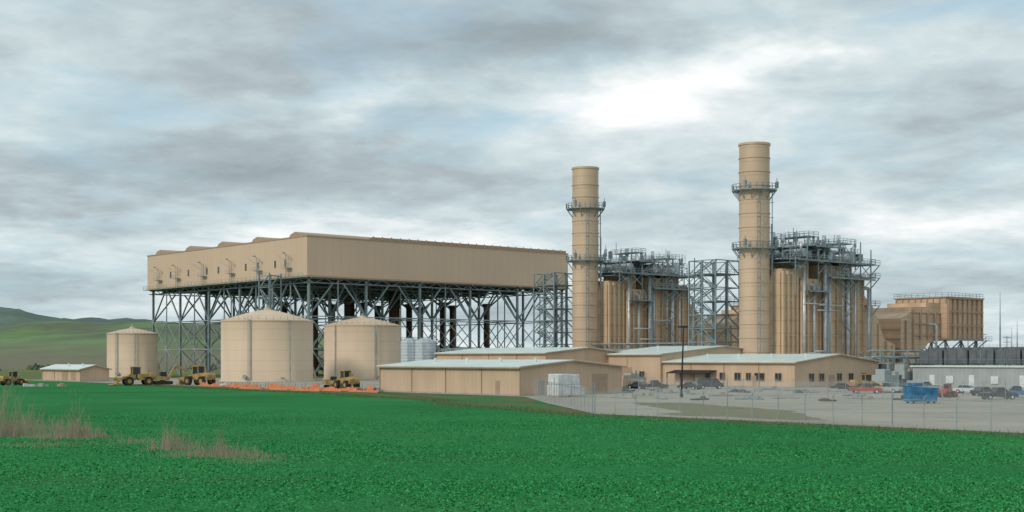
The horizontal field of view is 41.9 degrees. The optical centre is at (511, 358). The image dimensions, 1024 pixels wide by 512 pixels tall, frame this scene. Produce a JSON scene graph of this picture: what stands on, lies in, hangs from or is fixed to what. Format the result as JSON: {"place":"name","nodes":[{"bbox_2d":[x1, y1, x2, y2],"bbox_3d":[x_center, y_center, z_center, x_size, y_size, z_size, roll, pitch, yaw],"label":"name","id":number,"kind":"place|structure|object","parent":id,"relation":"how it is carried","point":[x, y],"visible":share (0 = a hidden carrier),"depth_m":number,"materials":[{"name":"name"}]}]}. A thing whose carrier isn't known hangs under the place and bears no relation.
{"place":"outdoors","nodes":[
{"label":"outdoors","id":0,"kind":"place"},
{"bbox_2d":[0,369,323,379],"bbox_3d":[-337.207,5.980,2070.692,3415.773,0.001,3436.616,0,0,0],"label":"field","id":1,"kind":"structure","parent":0,"point":[32,374],"depth_m":529.10,"materials":[{"name":"green plant"}]},
{"bbox_2d":[0,362,220,370],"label":"distant trees","id":2,"kind":"object","parent":1,"relation":"on","point":[35,366],"visible":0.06,"depth_m":698.67,"materials":[{"name":"green plant"}]},
{"bbox_2d":[0,307,482,348],"bbox_3d":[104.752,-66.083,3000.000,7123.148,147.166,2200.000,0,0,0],"label":"hill","id":3,"kind":"structure","parent":0,"point":[10,316],"depth_m":2684.25,"materials":[{"name":"plant"}]},
{"bbox_2d":[0,321,1020,368],"bbox_3d":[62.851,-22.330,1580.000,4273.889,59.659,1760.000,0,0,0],"label":"hill","id":4,"kind":"structure","parent":0,"point":[64,342],"depth_m":1104.24,"materials":[{"name":"green plant"}]},
{"bbox_2d":[0,380,1023,511],"bbox_3d":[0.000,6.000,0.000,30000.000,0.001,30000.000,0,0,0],"label":"ground","id":5,"kind":"structure","parent":0,"point":[97,398],"depth_m":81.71,"materials":[{"name":"green plant"}]},
{"bbox_2d":[0,371,30,384],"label":"wheel loader","id":6,"kind":"object","parent":5,"relation":"on","point":[4,380],"visible":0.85,"depth_m":299.32,"materials":[{"name":"yellow metal"}]},
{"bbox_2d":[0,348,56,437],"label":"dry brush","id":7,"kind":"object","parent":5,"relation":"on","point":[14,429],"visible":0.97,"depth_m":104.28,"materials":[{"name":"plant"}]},
{"bbox_2d":[23,383,34,386],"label":"material pile","id":8,"kind":"object","parent":5,"relation":"on","point":[27,385],"visible":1,"depth_m":284.56,"materials":[{"name":"white paint"}]},
{"bbox_2d":[0,400,112,430],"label":"dry brush","id":9,"kind":"object","parent":5,"relation":"on","point":[28,426],"visible":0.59,"depth_m":112.33,"materials":[{"name":"plant"}]},
{"bbox_2d":[0,439,113,447],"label":"dry brush","id":10,"kind":"object","parent":5,"relation":"on","point":[34,444],"visible":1,"depth_m":91.84,"materials":[{"name":"plant"}]},
{"bbox_2d":[6,388,130,440],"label":"dry brush","id":11,"kind":"object","parent":5,"relation":"on","point":[72,434],"visible":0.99,"depth_m":100.81,"materials":[{"name":"plant"}]},
{"bbox_2d":[76,435,175,444],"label":"dry brush","id":12,"kind":"object","parent":5,"relation":"on","point":[131,441],"visible":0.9,"depth_m":94.89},
{"bbox_2d":[117,414,213,452],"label":"dry brush","id":13,"kind":"object","parent":5,"relation":"on","point":[168,443],"visible":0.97,"depth_m":87.86,"materials":[{"name":"plant"}]},
{"bbox_2d":[137,417,317,459],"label":"dry brush","id":14,"kind":"object","parent":5,"relation":"on","point":[220,452],"visible":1,"depth_m":82.13,"materials":[{"name":"plant"}]},
{"bbox_2d":[197,451,310,464],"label":"dry brush","id":15,"kind":"object","parent":5,"relation":"on","point":[254,459],"visible":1,"depth_m":78.00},
{"bbox_2d":[32,377,1023,432],"bbox_3d":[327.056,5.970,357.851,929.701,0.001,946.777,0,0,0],"label":"gravel yard","id":16,"kind":"structure","parent":5,"relation":"on","point":[365,383],"depth_m":169.34,"materials":[{"name":"gravel"}]},
{"bbox_2d":[48,380,109,381],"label":"foundation","id":17,"kind":"object","parent":16,"relation":"on","point":[74,380],"visible":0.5,"depth_m":350.07,"materials":[{"name":"concrete"}]},
{"bbox_2d":[42,366,108,380],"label":"walls","id":18,"kind":"structure","parent":17,"relation":"on","point":[93,373],"depth_m":348.90,"materials":[{"name":"beige"}]},
{"bbox_2d":[62,371,75,379],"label":"doors","id":19,"kind":"structure","parent":18,"relation":"attached to","point":[73,375],"depth_m":349.17,"materials":[{"name":"paint"}]},
{"bbox_2d":[39,365,111,380],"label":"gutters and trim","id":20,"kind":"object","parent":18,"relation":"attached to","point":[76,370],"visible":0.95,"depth_m":349.37,"materials":[{"name":"paint"}]},
{"bbox_2d":[40,363,110,369],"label":"roof","id":21,"kind":"structure","parent":18,"relation":"on","point":[68,366],"depth_m":354.62,"materials":[{"name":"metal"}]},
{"bbox_2d":[106,325,160,377],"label":"storage tank","id":22,"kind":"object","parent":16,"relation":"on","point":[131,346],"visible":0.91,"depth_m":417.51,"materials":[{"name":"metal"}]},
{"bbox_2d":[153,365,184,384],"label":"excavator","id":23,"kind":"object","parent":16,"relation":"on","point":[162,377],"visible":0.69,"depth_m":305.79,"materials":[{"name":"metal"}]},
{"bbox_2d":[175,366,215,384],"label":"wheel loader","id":24,"kind":"object","parent":16,"relation":"on","point":[198,375],"visible":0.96,"depth_m":297.15,"materials":[{"name":"yellow metal"}]},
{"bbox_2d":[206,382,301,387],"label":"orange safety netting","id":25,"kind":"object","parent":16,"relation":"on","point":[229,385],"visible":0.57,"depth_m":271.79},
{"bbox_2d":[219,305,315,381],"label":"storage tank","id":26,"kind":"object","parent":16,"relation":"on","point":[266,344],"visible":1,"depth_m":342.21,"materials":[{"name":"metal"}]},
{"bbox_2d":[322,373,352,387],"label":"excavator","id":27,"kind":"object","parent":16,"relation":"on","point":[333,378],"visible":0.42,"depth_m":270.08,"materials":[{"name":"metal"}]},
{"bbox_2d":[329,370,359,388],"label":"wheel loader","id":28,"kind":"object","parent":16,"relation":"on","point":[346,379],"visible":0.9,"depth_m":261.00,"materials":[{"name":"yellow metal"}]},
{"bbox_2d":[143,232,568,375],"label":"air cooled condenser","id":29,"kind":"object","parent":16,"relation":"on","point":[350,272],"visible":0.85,"depth_m":433.03,"materials":[{"name":"beige"}]},
{"bbox_2d":[323,313,400,379],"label":"storage tank","id":30,"kind":"object","parent":16,"relation":"on","point":[362,346],"visible":0.79,"depth_m":375.67,"materials":[{"name":"metal"}]},
{"bbox_2d":[401,337,417,362],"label":"water tank","id":31,"kind":"object","parent":16,"relation":"on","point":[407,349],"visible":0.59,"depth_m":333.04,"materials":[{"name":"metal"}]},
{"bbox_2d":[414,337,435,360],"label":"water tank","id":32,"kind":"object","parent":16,"relation":"on","point":[425,348],"visible":0.52,"depth_m":332.57,"materials":[{"name":"metal"}]},
{"bbox_2d":[438,348,464,351],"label":"pipe rack","id":33,"kind":"object","parent":16,"relation":"on","point":[448,349],"visible":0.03,"depth_m":353.66,"materials":[{"name":"metal"}]},
{"bbox_2d":[380,390,622,395],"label":"foundation","id":34,"kind":"object","parent":16,"relation":"on","point":[484,393],"visible":0.21,"depth_m":224.72,"materials":[{"name":"concrete"}]},
{"bbox_2d":[380,362,621,393],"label":"walls","id":35,"kind":"structure","parent":34,"relation":"on","point":[463,380],"depth_m":223.29,"materials":[{"name":"beige"}]},
{"bbox_2d":[376,358,624,366],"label":"roof","id":36,"kind":"structure","parent":35,"relation":"on","point":[466,362],"depth_m":228.16,"materials":[{"name":"metal"}]},
{"bbox_2d":[376,360,626,395],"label":"gutters and trim","id":37,"kind":"object","parent":35,"relation":"attached to","point":[379,367],"visible":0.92,"depth_m":222.34,"materials":[{"name":"paint"}]},
{"bbox_2d":[495,374,607,393],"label":"doors","id":38,"kind":"structure","parent":35,"relation":"attached to","point":[600,381],"depth_m":224.37,"materials":[{"name":"paint"}]},
{"bbox_2d":[436,347,619,359],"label":"gutters and trim","id":39,"kind":"object","parent":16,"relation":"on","point":[528,353],"visible":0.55,"depth_m":309.06,"materials":[{"name":"paint"}]},
{"bbox_2d":[534,376,592,413],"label":"chain link fence","id":40,"kind":"object","parent":16,"relation":"on","point":[559,399],"visible":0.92,"depth_m":167.15,"materials":[{"name":"grey"}]},
{"bbox_2d":[547,374,583,396],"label":"wrapped pallet stack","id":41,"kind":"object","parent":16,"relation":"on","point":[565,379],"visible":0.62,"depth_m":206.47,"materials":[{"name":"plastic"}]},
{"bbox_2d":[566,166,605,348],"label":"exhaust stack","id":42,"kind":"object","parent":16,"relation":"on","point":[584,260],"visible":0.87,"depth_m":366.85,"materials":[{"name":"paint"}]},
{"bbox_2d":[610,394,636,397],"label":"material pile","id":43,"kind":"object","parent":16,"relation":"on","point":[620,395],"visible":0.85,"depth_m":201.19,"materials":[{"name":"gravel"}]},
{"bbox_2d":[533,245,718,348],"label":"heat recovery steam generator","id":44,"kind":"object","parent":16,"relation":"on","point":[643,300],"visible":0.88,"depth_m":377.98,"materials":[{"name":"paint"}]},
{"bbox_2d":[622,372,643,388],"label":"equipment skid","id":45,"kind":"object","parent":16,"relation":"on","point":[627,380],"visible":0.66,"depth_m":263.23,"materials":[{"name":"beige"}]},
{"bbox_2d":[623,370,647,383],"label":"equipment skid","id":46,"kind":"object","parent":16,"relation":"on","point":[635,375],"visible":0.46,"depth_m":297.61,"materials":[{"name":"grey"}]},
{"bbox_2d":[628,381,646,388],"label":"parked car","id":47,"kind":"object","parent":16,"relation":"on","point":[633,384],"visible":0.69,"depth_m":261.75,"materials":[{"name":"black metal"}]},
{"bbox_2d":[591,342,690,350],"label":"pipe rack","id":48,"kind":"object","parent":16,"relation":"on","point":[612,344],"visible":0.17,"depth_m":357.08,"materials":[{"name":"metal"}]},
{"bbox_2d":[633,392,653,394],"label":"material pile","id":49,"kind":"object","parent":16,"relation":"on","point":[641,393],"visible":0.61,"depth_m":215.56,"materials":[{"name":"gravel"}]},
{"bbox_2d":[639,380,668,388],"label":"pickup truck","id":50,"kind":"object","parent":16,"relation":"on","point":[657,384],"visible":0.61,"depth_m":257.20,"materials":[{"name":"grey metal"}]},
{"bbox_2d":[605,346,742,382],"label":"gutters and trim","id":51,"kind":"object","parent":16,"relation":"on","point":[679,352],"visible":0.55,"depth_m":304.58,"materials":[{"name":"paint"}]},
{"bbox_2d":[678,326,687,396],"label":"yard light pole","id":52,"kind":"object","parent":16,"relation":"on","point":[683,327],"visible":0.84,"depth_m":204.89,"materials":[{"name":"metal"}]},
{"bbox_2d":[677,382,701,389],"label":"parked car","id":53,"kind":"object","parent":16,"relation":"on","point":[687,386],"visible":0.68,"depth_m":255.09,"materials":[{"name":"grey metal"}]},
{"bbox_2d":[667,370,716,384],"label":"entrance canopy","id":54,"kind":"object","parent":16,"relation":"on","point":[693,372],"visible":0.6,"depth_m":291.00,"materials":[{"name":"metal"}]},
{"bbox_2d":[697,378,724,388],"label":"parked van","id":55,"kind":"object","parent":16,"relation":"on","point":[703,383],"visible":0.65,"depth_m":261.06,"materials":[{"name":"grey metal"}]},
{"bbox_2d":[703,302,737,346],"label":"turbine air inlet","id":56,"kind":"object","parent":16,"relation":"on","point":[731,338],"visible":0.07,"depth_m":403.15,"materials":[{"name":"paint"}]},
{"bbox_2d":[635,402,825,420],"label":"grass strip","id":57,"kind":"object","parent":16,"relation":"on","point":[749,414],"depth_m":149.83,"materials":[{"name":"gravel"}]},
{"bbox_2d":[728,389,749,392],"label":"material pile","id":58,"kind":"object","parent":16,"relation":"on","point":[737,390],"visible":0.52,"depth_m":234.07,"materials":[{"name":"gravel"}]},
{"bbox_2d":[735,396,763,399],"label":"material pile","id":59,"kind":"object","parent":16,"relation":"on","point":[758,398],"visible":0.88,"depth_m":194.19,"materials":[{"name":"gravel"}]},
{"bbox_2d":[732,141,778,353],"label":"exhaust stack","id":60,"kind":"object","parent":16,"relation":"on","point":[753,192],"visible":0.9,"depth_m":316.89,"materials":[{"name":"paint"}]},
{"bbox_2d":[668,384,849,387],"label":"foundation","id":61,"kind":"object","parent":16,"relation":"on","point":[769,386],"visible":0.07,"depth_m":278.84,"materials":[{"name":"concrete"}]},
{"bbox_2d":[663,355,878,386],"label":"walls","id":62,"kind":"structure","parent":61,"relation":"on","point":[796,373],"depth_m":283.01,"materials":[{"name":"beige"}]},
{"bbox_2d":[661,353,881,361],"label":"roof","id":63,"kind":"structure","parent":62,"relation":"on","point":[771,357],"depth_m":289.49,"materials":[{"name":"metal"}]},
{"bbox_2d":[661,354,882,386],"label":"gutters and trim","id":64,"kind":"object","parent":62,"relation":"attached to","point":[768,362],"visible":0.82,"depth_m":283.29,"materials":[{"name":"paint"}]},
{"bbox_2d":[706,373,865,380],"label":"windows","id":65,"kind":"structure","parent":62,"relation":"attached to","point":[776,376],"depth_m":281.86,"materials":[{"name":"black glass"}]},
{"bbox_2d":[705,372,866,381],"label":"window frames","id":66,"kind":"structure","parent":62,"relation":"attached to","point":[781,376],"depth_m":281.72,"materials":[{"name":"paint"}]},
{"bbox_2d":[752,375,834,385],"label":"doors","id":67,"kind":"structure","parent":62,"relation":"attached to","point":[831,377],"depth_m":281.04,"materials":[{"name":"paint"}]},
{"bbox_2d":[772,396,799,398],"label":"material pile","id":68,"kind":"object","parent":16,"relation":"on","point":[783,397],"visible":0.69,"depth_m":198.82,"materials":[{"name":"gravel"}]},
{"bbox_2d":[688,228,894,369],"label":"heat recovery steam generator","id":69,"kind":"object","parent":16,"relation":"on","point":[822,304],"visible":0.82,"depth_m":328.07,"materials":[{"name":"paint"}]},
{"bbox_2d":[792,389,814,392],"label":"material pile","id":70,"kind":"object","parent":16,"relation":"on","point":[808,391],"visible":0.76,"depth_m":232.77,"materials":[{"name":"metal"}]},
{"bbox_2d":[638,374,1023,401],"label":"chain link fence","id":71,"kind":"object","parent":16,"relation":"on","point":[759,385],"visible":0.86,"depth_m":200.46,"materials":[{"name":"grey"}]},
{"bbox_2d":[829,383,855,388],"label":"parked car","id":72,"kind":"object","parent":16,"relation":"on","point":[841,387],"visible":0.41,"depth_m":245.17,"materials":[{"name":"grey metal"}]},
{"bbox_2d":[842,392,866,395],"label":"material pile","id":73,"kind":"object","parent":16,"relation":"on","point":[854,394],"visible":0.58,"depth_m":212.55,"materials":[{"name":"gravel"}]},
{"bbox_2d":[847,396,872,398],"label":"material pile","id":74,"kind":"object","parent":16,"relation":"on","point":[856,397],"visible":0.67,"depth_m":197.01,"materials":[{"name":"gravel"}]},
{"bbox_2d":[849,374,881,386],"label":"wheel loader","id":75,"kind":"object","parent":16,"relation":"on","point":[868,377],"visible":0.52,"depth_m":244.33,"materials":[{"name":"yellow metal"}]},
{"bbox_2d":[849,383,882,393],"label":"pickup truck","id":76,"kind":"object","parent":16,"relation":"on","point":[866,389],"visible":0.68,"depth_m":227.15,"materials":[{"name":"red paint"}]},
{"bbox_2d":[872,364,898,386],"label":"equipment skid","id":77,"kind":"object","parent":16,"relation":"on","point":[882,375],"visible":0.77,"depth_m":263.41,"materials":[{"name":"grey"}]},
{"bbox_2d":[879,358,892,371],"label":"equipment skid","id":78,"kind":"object","parent":16,"relation":"on","point":[882,366],"visible":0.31,"depth_m":293.21,"materials":[{"name":"metal"}]},
{"bbox_2d":[878,383,902,392],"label":"pickup truck","id":79,"kind":"object","parent":16,"relation":"on","point":[892,387],"visible":0.43,"depth_m":230.94,"materials":[{"name":"grey"}]},
{"bbox_2d":[891,359,912,379],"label":"equipment skid","id":80,"kind":"object","parent":16,"relation":"on","point":[902,370],"visible":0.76,"depth_m":284.10,"materials":[{"name":"grey"}]},
{"bbox_2d":[896,372,908,386],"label":"equipment skid","id":81,"kind":"object","parent":16,"relation":"on","point":[902,381],"visible":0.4,"depth_m":271.21,"materials":[{"name":"metal"}]},
{"bbox_2d":[902,383,939,403],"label":"blue dumpster","id":82,"kind":"object","parent":16,"relation":"on","point":[929,393],"visible":0.88,"depth_m":177.08,"materials":[{"name":"paint"}]},
{"bbox_2d":[862,350,981,370],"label":"pipe rack","id":83,"kind":"object","parent":16,"relation":"on","point":[894,357],"visible":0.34,"depth_m":326.16,"materials":[{"name":"metal"}]},
{"bbox_2d":[907,380,936,387],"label":"parked van","id":84,"kind":"object","parent":16,"relation":"on","point":[924,383],"visible":0.17,"depth_m":234.12,"materials":[{"name":"grey"}]},
{"bbox_2d":[874,292,987,368],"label":"turbine air inlet","id":85,"kind":"object","parent":16,"relation":"on","point":[915,323],"visible":0.69,"depth_m":361.22,"materials":[{"name":"paint"}]},
{"bbox_2d":[938,384,957,397],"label":"wheel loader","id":86,"kind":"object","parent":16,"relation":"on","point":[946,391],"visible":0.72,"depth_m":204.44,"materials":[{"name":"red paint"}]},
{"bbox_2d":[953,385,973,392],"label":"parked car","id":87,"kind":"object","parent":16,"relation":"on","point":[965,389],"visible":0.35,"depth_m":227.76,"materials":[{"name":"white metal"}]},
{"bbox_2d":[920,345,1023,365],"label":"fin fan cooler","id":88,"kind":"object","parent":16,"relation":"on","point":[1005,355],"visible":0.92,"depth_m":314.80,"materials":[{"name":"metal"}]},
{"bbox_2d":[970,386,991,395],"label":"parked car","id":89,"kind":"object","parent":16,"relation":"on","point":[977,389],"visible":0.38,"depth_m":214.16,"materials":[{"name":"grey metal"}]},
{"bbox_2d":[978,387,1018,399],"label":"pickup truck","id":90,"kind":"object","parent":16,"relation":"on","point":[998,391],"visible":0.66,"depth_m":194.22,"materials":[{"name":"grey metal"}]},
{"bbox_2d":[999,308,1000,364],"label":"lightning mast","id":91,"kind":"object","parent":16,"relation":"on","point":[1000,331],"visible":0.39,"depth_m":419.87,"materials":[{"name":"metal"}]},
{"bbox_2d":[1008,386,1023,394],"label":"pickup truck","id":92,"kind":"object","parent":16,"relation":"on","point":[1019,390],"visible":0.21,"depth_m":204.24,"materials":[{"name":"blue paint"}]},
{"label":"foundation","id":93,"kind":"object","parent":16,"relation":"on","visible":0},
{"bbox_2d":[913,367,1023,386],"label":"walls","id":94,"kind":"structure","parent":93,"relation":"on","point":[1010,375],"depth_m":272.42,"materials":[{"name":"grey"}]},
{"bbox_2d":[910,365,1023,367],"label":"roof","id":95,"kind":"structure","parent":94,"relation":"on","point":[963,366],"depth_m":281.24,"materials":[{"name":"metal"}]},
{"bbox_2d":[929,375,1023,386],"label":"doors and ac units","id":96,"kind":"structure","parent":94,"relation":"attached to","point":[949,379],"depth_m":272.69,"materials":[{"name":"white paint"}]},
{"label":"foundation","id":97,"kind":"object","parent":16,"relation":"on","visible":0},
{"bbox_2d":[437,348,616,362],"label":"walls","id":98,"kind":"structure","parent":97,"relation":"on","point":[593,355],"depth_m":309.19,"materials":[{"name":"beige"}]},
{"bbox_2d":[434,346,621,353],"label":"roof","id":99,"kind":"structure","parent":98,"relation":"on","point":[517,350],"depth_m":316.27,"materials":[{"name":"metal"}]},
{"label":"foundation","id":100,"kind":"object","parent":16,"relation":"on","visible":0},
{"bbox_2d":[607,347,741,383],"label":"walls","id":101,"kind":"structure","parent":100,"relation":"on","point":[649,365],"depth_m":305.43,"materials":[{"name":"beige"}]},
{"bbox_2d":[622,367,631,372],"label":"doors","id":102,"kind":"structure","parent":101,"relation":"attached to","point":[626,369],"depth_m":307.73,"materials":[{"name":"paint"}]},
{"bbox_2d":[606,346,739,354],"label":"roof","id":103,"kind":"structure","parent":101,"relation":"on","point":[659,350],"depth_m":312.75,"materials":[{"name":"metal"}]},
{"bbox_2d":[100,383,1023,436],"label":"dirt verge","id":104,"kind":"structure","parent":5,"relation":"on","point":[504,401],"depth_m":181.31,"materials":[{"name":"brown soil"}]},
{"bbox_2d":[108,366,154,385],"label":"wheel loader","id":105,"kind":"object","parent":104,"relation":"on","point":[148,378],"visible":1,"depth_m":295.42,"materials":[{"name":"yellow metal"}]},
{"bbox_2d":[238,387,319,390],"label":"orange safety netting","id":106,"kind":"object","parent":104,"relation":"on","point":[279,388],"visible":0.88,"depth_m":250.63,"materials":[{"name":"plastic"}]},
{"bbox_2d":[199,381,374,390],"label":"orange safety netting","id":107,"kind":"object","parent":104,"relation":"on","point":[315,385],"visible":0.67,"depth_m":259.62,"materials":[{"name":"plastic"}]},
{"bbox_2d":[234,385,379,392],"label":"orange safety netting","id":108,"kind":"object","parent":104,"relation":"on","point":[325,389],"visible":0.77,"depth_m":244.74,"materials":[{"name":"plastic"}]},
{"bbox_2d":[594,383,1023,432],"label":"chain link fence","id":109,"kind":"object","parent":104,"relation":"on","point":[727,394],"visible":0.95,"depth_m":121.02,"materials":[{"name":"grey"}]},
{"bbox_2d":[124,384,1023,438],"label":"verge weeds","id":110,"kind":"object","parent":5,"relation":"on","point":[464,404],"visible":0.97,"depth_m":144.45,"materials":[{"name":"plant"}]},
{"bbox_2d":[0,0,1023,349],"label":"sky","id":111,"kind":"structure","parent":0,"point":[131,130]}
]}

